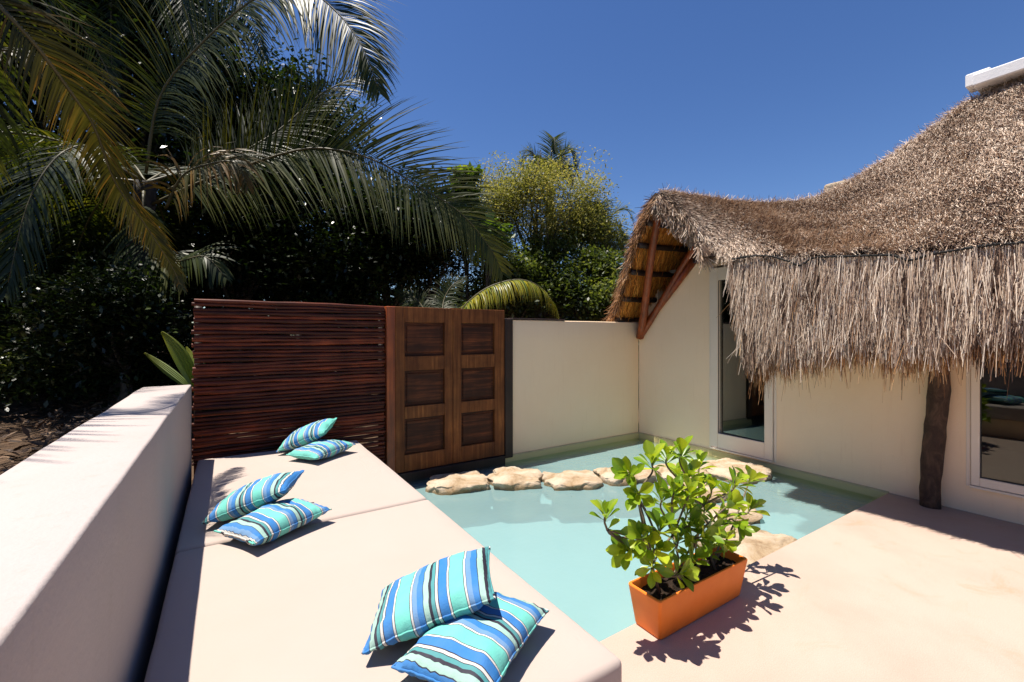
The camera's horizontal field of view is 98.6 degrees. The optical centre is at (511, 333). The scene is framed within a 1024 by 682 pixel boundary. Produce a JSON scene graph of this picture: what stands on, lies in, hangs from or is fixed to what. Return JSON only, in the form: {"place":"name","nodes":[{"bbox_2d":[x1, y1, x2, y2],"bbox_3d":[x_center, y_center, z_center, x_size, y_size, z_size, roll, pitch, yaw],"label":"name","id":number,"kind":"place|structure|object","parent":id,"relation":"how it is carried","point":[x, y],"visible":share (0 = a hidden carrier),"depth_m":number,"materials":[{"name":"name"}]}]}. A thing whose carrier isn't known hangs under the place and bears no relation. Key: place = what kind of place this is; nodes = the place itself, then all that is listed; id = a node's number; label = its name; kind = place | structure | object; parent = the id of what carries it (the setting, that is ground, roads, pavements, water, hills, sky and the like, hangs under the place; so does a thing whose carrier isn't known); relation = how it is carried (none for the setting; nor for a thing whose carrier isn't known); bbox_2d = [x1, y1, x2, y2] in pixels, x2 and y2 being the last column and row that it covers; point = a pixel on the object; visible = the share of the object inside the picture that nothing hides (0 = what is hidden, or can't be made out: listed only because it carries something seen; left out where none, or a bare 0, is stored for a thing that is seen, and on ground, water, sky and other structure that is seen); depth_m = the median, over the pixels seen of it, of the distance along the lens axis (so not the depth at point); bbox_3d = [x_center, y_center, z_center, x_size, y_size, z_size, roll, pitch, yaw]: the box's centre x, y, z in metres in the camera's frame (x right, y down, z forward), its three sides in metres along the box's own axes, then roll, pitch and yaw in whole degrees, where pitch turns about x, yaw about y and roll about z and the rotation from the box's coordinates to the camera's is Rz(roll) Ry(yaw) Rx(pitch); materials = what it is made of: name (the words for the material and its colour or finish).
{"place":"outdoors","nodes":[
{"label":"outdoors","id":0,"kind":"place"},
{"bbox_2d":[0,350,193,474],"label":"garden ground","id":1,"kind":"structure","parent":0,"point":[18,435],"depth_m":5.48,"materials":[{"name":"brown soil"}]},
{"bbox_2d":[0,327,63,405],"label":"shrub","id":2,"kind":"object","parent":1,"relation":"on","point":[7,368],"visible":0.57,"depth_m":5.95,"materials":[{"name":"green plant"}]},
{"bbox_2d":[0,193,154,391],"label":"tree","id":3,"kind":"object","parent":1,"relation":"on","point":[50,265],"visible":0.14,"depth_m":6.95,"materials":[{"name":"green plant"}]},
{"bbox_2d":[0,0,166,333],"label":"tree","id":4,"kind":"object","parent":1,"relation":"on","point":[14,62],"visible":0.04,"depth_m":8.59,"materials":[{"name":"green plant"}]},
{"bbox_2d":[0,0,187,293],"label":"palm tree","id":5,"kind":"object","parent":1,"relation":"on","point":[154,234],"visible":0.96,"depth_m":2.96,"materials":[{"name":"green plant"}]},
{"bbox_2d":[0,250,213,412],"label":"tree","id":6,"kind":"object","parent":1,"relation":"on","point":[100,314],"visible":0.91,"depth_m":5.51,"materials":[{"name":"green plant"}]},
{"bbox_2d":[0,0,236,236],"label":"tree","id":7,"kind":"object","parent":1,"relation":"on","point":[32,107],"visible":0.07,"depth_m":8.42,"materials":[{"name":"green plant"}]},
{"bbox_2d":[1,0,258,184],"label":"tree","id":8,"kind":"object","parent":1,"relation":"on","point":[149,3],"visible":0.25,"depth_m":8.43,"materials":[{"name":"green plant"}]},
{"bbox_2d":[15,0,317,390],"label":"palm tree","id":9,"kind":"object","parent":1,"relation":"on","point":[110,29],"visible":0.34,"depth_m":7.82,"materials":[{"name":"green plant"}]},
{"bbox_2d":[0,0,517,405],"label":"palm tree","id":10,"kind":"object","parent":1,"relation":"on","point":[192,174],"visible":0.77,"depth_m":6.11,"materials":[{"name":"green plant"}]},
{"bbox_2d":[175,440,425,554],"bbox_3d":[-1.695,1.219,3.480,1.388,0.215,1.978,0,0,-33],"label":"mattress","id":11,"kind":"object","parent":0,"point":[358,478],"visible":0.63,"depth_m":3.25,"materials":[{"name":"beige fabric"}]},
{"bbox_2d":[201,470,303,523],"bbox_3d":[-1.566,0.989,2.703,0.449,0.226,0.367,0,0,-9],"label":"pillow","id":12,"kind":"object","parent":11,"relation":"on","point":[246,499],"visible":0.95,"depth_m":2.57,"materials":[{"name":"fabric"}]},
{"bbox_2d":[276,418,336,451],"bbox_3d":[-1.950,0.958,4.209,0.470,0.257,0.360,0,0,1],"label":"pillow","id":13,"kind":"object","parent":11,"relation":"on","point":[308,434],"visible":1,"depth_m":4.08,"materials":[{"name":"fabric"}]},
{"bbox_2d":[286,439,355,459],"bbox_3d":[-1.724,1.048,4.003,0.348,0.144,0.478,0,0,22],"label":"pillow","id":14,"kind":"object","parent":11,"relation":"on","point":[320,449],"visible":1,"depth_m":3.88,"materials":[{"name":"fabric"}]},
{"bbox_2d":[144,500,620,681],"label":"mattress","id":15,"kind":"object","parent":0,"point":[299,604],"visible":0.8,"depth_m":1.78,"materials":[{"name":"beige fabric"}]},
{"bbox_2d":[214,498,331,545],"bbox_3d":[-1.333,1.048,2.488,0.348,0.143,0.478,0,0,27],"label":"pillow","id":16,"kind":"object","parent":15,"relation":"on","point":[270,521],"visible":1,"depth_m":2.38,"materials":[{"name":"fabric"}]},
{"bbox_2d":[361,546,495,654],"bbox_3d":[-0.297,0.985,1.673,0.450,0.224,0.368,0,0,-6],"label":"pillow","id":17,"kind":"object","parent":15,"relation":"on","point":[420,602],"visible":0.98,"depth_m":1.56,"materials":[{"name":"fabric"}]},
{"bbox_2d":[391,592,548,681],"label":"pillow","id":18,"kind":"object","parent":15,"relation":"on","point":[485,642],"visible":0.77,"depth_m":1.42,"materials":[{"name":"fabric"}]},
{"bbox_2d":[191,368,638,486],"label":"jungle ground","id":19,"kind":"structure","parent":0,"point":[192,467],"depth_m":8.03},
{"bbox_2d":[144,331,193,391],"bbox_3d":[-3.294,0.268,4.268,0.568,0.589,0.250,0,0,-10],"label":"young palm shoot","id":20,"kind":"object","parent":19,"relation":"on","point":[182,357],"visible":0.7,"depth_m":4.20,"materials":[{"name":"green plant"}]},
{"bbox_2d":[39,1,339,376],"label":"tree","id":21,"kind":"object","parent":19,"relation":"on","point":[221,94],"visible":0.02,"depth_m":8.48,"materials":[{"name":"green plant"}]},
{"bbox_2d":[116,114,334,408],"bbox_3d":[-5.539,-1.144,8.949,3.715,5.297,4.533,0,0,-33],"label":"tree","id":22,"kind":"object","parent":19,"relation":"on","point":[241,287],"visible":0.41,"depth_m":7.90,"materials":[{"name":"green plant"}]},
{"bbox_2d":[169,30,382,394],"bbox_3d":[-4.861,-2.253,9.362,3.863,7.536,3.422,0,0,-33],"label":"tree","id":23,"kind":"object","parent":19,"relation":"on","point":[251,87],"visible":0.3,"depth_m":8.71,"materials":[{"name":"green plant"}]},
{"bbox_2d":[0,118,638,399],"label":"jungle","id":24,"kind":"object","parent":19,"relation":"on","point":[266,298],"visible":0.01,"depth_m":10.43,"materials":[{"name":"green plant"}]},
{"bbox_2d":[238,156,448,405],"bbox_3d":[-3.437,-0.950,9.008,3.759,4.911,3.631,0,0,-33],"label":"tree","id":25,"kind":"object","parent":19,"relation":"on","point":[323,286],"visible":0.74,"depth_m":8.00,"materials":[{"name":"green plant"}]},
{"bbox_2d":[311,165,476,306],"bbox_3d":[-2.457,-0.902,9.314,3.304,4.817,3.090,0,0,-33],"label":"tree","id":26,"kind":"object","parent":19,"relation":"on","point":[401,248],"visible":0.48,"depth_m":8.48,"materials":[{"name":"green plant"}]},
{"bbox_2d":[367,151,498,307],"bbox_3d":[-1.800,-1.016,9.909,3.207,5.061,3.094,0,0,-33],"label":"tree","id":27,"kind":"object","parent":19,"relation":"on","point":[457,263],"visible":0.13,"depth_m":9.39,"materials":[{"name":"green plant"}]},
{"bbox_2d":[447,161,485,304],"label":"tree","id":28,"kind":"object","parent":19,"relation":"on","point":[474,174],"visible":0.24,"depth_m":9.81,"materials":[{"name":"green plant"}]},
{"bbox_2d":[394,272,559,322],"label":"palm tree","id":29,"kind":"object","parent":19,"relation":"on","point":[454,283],"visible":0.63,"depth_m":7.68,"materials":[{"name":"green plant"}]},
{"bbox_2d":[462,210,514,323],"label":"tree","id":30,"kind":"object","parent":19,"relation":"on","point":[505,229],"visible":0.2,"depth_m":9.10,"materials":[{"name":"green plant"}]},
{"bbox_2d":[469,151,529,268],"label":"tree","id":31,"kind":"object","parent":19,"relation":"on","point":[490,177],"visible":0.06,"depth_m":12.27,"materials":[{"name":"green plant"}]},
{"bbox_2d":[449,249,557,318],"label":"tree","id":32,"kind":"object","parent":19,"relation":"on","point":[521,308],"visible":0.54,"depth_m":9.80,"materials":[{"name":"green plant"}]},
{"bbox_2d":[517,131,581,306],"bbox_3d":[1.127,-2.221,13.406,2.111,7.456,2.101,0,0,-33],"label":"palm tree","id":33,"kind":"object","parent":19,"relation":"on","point":[556,146],"visible":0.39,"depth_m":13.05,"materials":[{"name":"green plant"}]},
{"bbox_2d":[472,142,633,318],"bbox_3d":[0.953,-1.624,11.965,4.090,6.272,4.370,0,0,-33],"label":"tree","id":34,"kind":"object","parent":19,"relation":"on","point":[533,183],"visible":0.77,"depth_m":10.95,"materials":[{"name":"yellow plant"}]},
{"bbox_2d":[487,223,622,318],"bbox_3d":[0.848,-0.600,11.263,3.570,4.219,3.401,0,0,-33],"label":"tree","id":35,"kind":"object","parent":19,"relation":"on","point":[531,252],"visible":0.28,"depth_m":10.68,"materials":[{"name":"green plant"}]},
{"bbox_2d":[536,243,625,320],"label":"tree","id":36,"kind":"object","parent":19,"relation":"on","point":[572,288],"visible":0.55,"depth_m":9.98,"materials":[{"name":"green plant"}]},
{"bbox_2d":[578,274,619,321],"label":"tree","id":37,"kind":"object","parent":19,"relation":"on","point":[603,293],"visible":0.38,"depth_m":9.20,"materials":[{"name":"green plant"}]},
{"bbox_2d":[191,394,638,431],"bbox_3d":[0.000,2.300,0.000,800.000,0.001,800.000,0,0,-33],"label":"ground","id":38,"kind":"structure","parent":0,"point":[192,395],"depth_m":15.02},
{"bbox_2d":[191,299,385,478],"bbox_3d":[-2.171,0.637,4.485,1.764,1.925,0.116,0,0,-33],"label":"stick fence","id":39,"kind":"object","parent":38,"relation":"on","point":[308,335],"visible":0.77,"depth_m":4.37,"materials":[{"name":"brown wood"}]},
{"bbox_2d":[599,493,1023,681],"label":"deck","id":40,"kind":"structure","parent":38,"relation":"on","point":[889,587],"depth_m":2.52,"materials":[{"name":"concrete"}]},
{"bbox_2d":[0,385,191,681],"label":"garden wall","id":41,"kind":"structure","parent":40,"relation":"on","point":[92,512],"depth_m":1.30,"materials":[{"name":"white paint"}]},
{"bbox_2d":[414,433,886,503],"bbox_3d":[1.035,1.814,4.569,4.485,0.412,3.205,0,0,-33],"label":"pool basin","id":42,"kind":"object","parent":40,"relation":"in","point":[844,490],"visible":0.16,"depth_m":5.87,"materials":[{"name":"paint"}]},
{"bbox_2d":[383,306,512,487],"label":"wooden gate","id":43,"kind":"structure","parent":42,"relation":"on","point":[448,406],"depth_m":5.30,"materials":[{"name":"brown wood"}]},
{"bbox_2d":[395,307,452,472],"bbox_3d":[-1.031,0.630,5.171,0.709,1.880,0.057,0,0,-33],"label":"door leaf","id":44,"kind":"structure","parent":43,"relation":"in","point":[423,382],"depth_m":5.16,"materials":[{"name":"brown wood"}]},
{"bbox_2d":[453,308,503,462],"bbox_3d":[-0.421,0.630,5.563,0.733,1.880,0.057,0,0,-33],"label":"door leaf","id":45,"kind":"structure","parent":43,"relation":"in","point":[478,375],"depth_m":5.55,"materials":[{"name":"brown wood"}]},
{"bbox_2d":[426,471,488,494],"bbox_3d":[-0.599,1.801,4.854,0.711,0.459,0.511,0,0,-17],"label":"stepping stone","id":46,"kind":"object","parent":42,"relation":"on","point":[462,482],"visible":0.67,"depth_m":4.71,"materials":[{"name":"stone"}]},
{"bbox_2d":[487,467,542,490],"bbox_3d":[0.030,1.798,4.990,0.627,0.463,0.622,0,0,13],"label":"stepping stone","id":47,"kind":"object","parent":42,"relation":"on","point":[507,478],"visible":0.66,"depth_m":4.86,"materials":[{"name":"stone"}]},
{"bbox_2d":[504,318,638,455],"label":"courtyard wall","id":48,"kind":"structure","parent":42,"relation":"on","point":[575,382],"depth_m":6.38,"materials":[{"name":"white paint"}]},
{"bbox_2d":[541,469,603,490],"bbox_3d":[0.670,1.809,4.975,0.678,0.442,0.565,0,0,-8],"label":"stepping stone","id":49,"kind":"object","parent":42,"relation":"on","point":[584,479],"visible":0.5,"depth_m":4.86,"materials":[{"name":"stone"}]},
{"bbox_2d":[594,466,656,485],"bbox_3d":[1.320,1.799,5.135,0.692,0.462,0.526,0,0,-16],"label":"stepping stone","id":50,"kind":"object","parent":42,"relation":"on","point":[606,475],"visible":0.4,"depth_m":4.96,"materials":[{"name":"stone"}]},
{"bbox_2d":[653,464,707,485],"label":"stepping stone","id":51,"kind":"object","parent":42,"relation":"on","point":[662,472],"visible":0.11,"depth_m":5.08,"materials":[{"name":"stone"}]},
{"bbox_2d":[668,482,727,503],"bbox_3d":[1.927,1.810,4.573,0.537,0.441,0.542,0,0,-20],"label":"stepping stone","id":52,"kind":"object","parent":42,"relation":"on","point":[719,500],"visible":0.11,"depth_m":4.42,"materials":[{"name":"stone"}]},
{"bbox_2d":[694,503,762,526],"bbox_3d":[1.960,1.810,4.003,0.584,0.439,0.519,0,0,-2],"label":"stepping stone","id":53,"kind":"object","parent":42,"relation":"on","point":[754,517],"visible":0.11,"depth_m":3.92,"materials":[{"name":"stone"}]},
{"bbox_2d":[700,458,770,484],"bbox_3d":[2.666,1.802,5.303,0.744,0.457,0.808,0,0,-19],"label":"stepping stone","id":54,"kind":"object","parent":42,"relation":"on","point":[720,470],"visible":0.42,"depth_m":5.22,"materials":[{"name":"stone"}]},
{"bbox_2d":[698,523,795,565],"bbox_3d":[1.856,1.812,3.434,0.830,0.437,0.564,0,0,-33],"label":"stepping stone","id":55,"kind":"object","parent":42,"relation":"on","point":[759,544],"visible":0.22,"depth_m":3.38,"materials":[{"name":"stone"}]},
{"bbox_2d":[629,547,747,638],"bbox_3d":[1.039,1.482,2.558,0.819,0.229,0.222,0,0,-33],"label":"planter","id":56,"kind":"object","parent":40,"relation":"on","point":[672,607],"visible":0.73,"depth_m":2.44,"materials":[{"name":"orange ceramic"}]},
{"bbox_2d":[589,435,769,594],"bbox_3d":[1.058,1.008,2.620,1.573,0.836,0.530,0,0,-33],"label":"potted shrub","id":57,"kind":"object","parent":56,"relation":"in","point":[644,542],"visible":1,"depth_m":2.45,"materials":[{"name":"green plant"}]},
{"bbox_2d":[601,57,1023,524],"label":"thatched house","id":58,"kind":"structure","parent":40,"relation":"on","point":[864,329],"depth_m":4.47,"materials":[{"name":"white paint"}]},
{"bbox_2d":[709,266,776,462],"bbox_3d":[2.989,0.319,5.737,0.125,2.497,0.887,0,0,-33],"label":"glass door","id":59,"kind":"structure","parent":58,"relation":"in","point":[739,425],"depth_m":5.85,"materials":[{"name":"white"}]},
{"bbox_2d":[966,352,1023,498],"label":"window","id":60,"kind":"structure","parent":58,"relation":"in","point":[994,418],"depth_m":3.82,"materials":[{"name":"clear glass"}]},
{"bbox_2d":[2,0,1023,322],"label":"sky","id":61,"kind":"structure","parent":0,"point":[782,99],"materials":[{"name":"blue"}]},
{"bbox_2d":[559,204,631,289],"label":"tree","id":62,"kind":"object","parent":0,"point":[615,236],"visible":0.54,"depth_m":11.31,"materials":[{"name":"green plant"}]},
{"bbox_2d":[556,198,636,275],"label":"tree","id":63,"kind":"object","parent":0,"point":[619,210],"visible":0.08,"depth_m":12.21,"materials":[{"name":"green plant"}]},
{"bbox_2d":[415,444,865,641],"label":"water","id":64,"kind":"structure","parent":0,"point":[548,543],"depth_m":3.85,"materials":[{"name":"teal liquid"}]}
]}

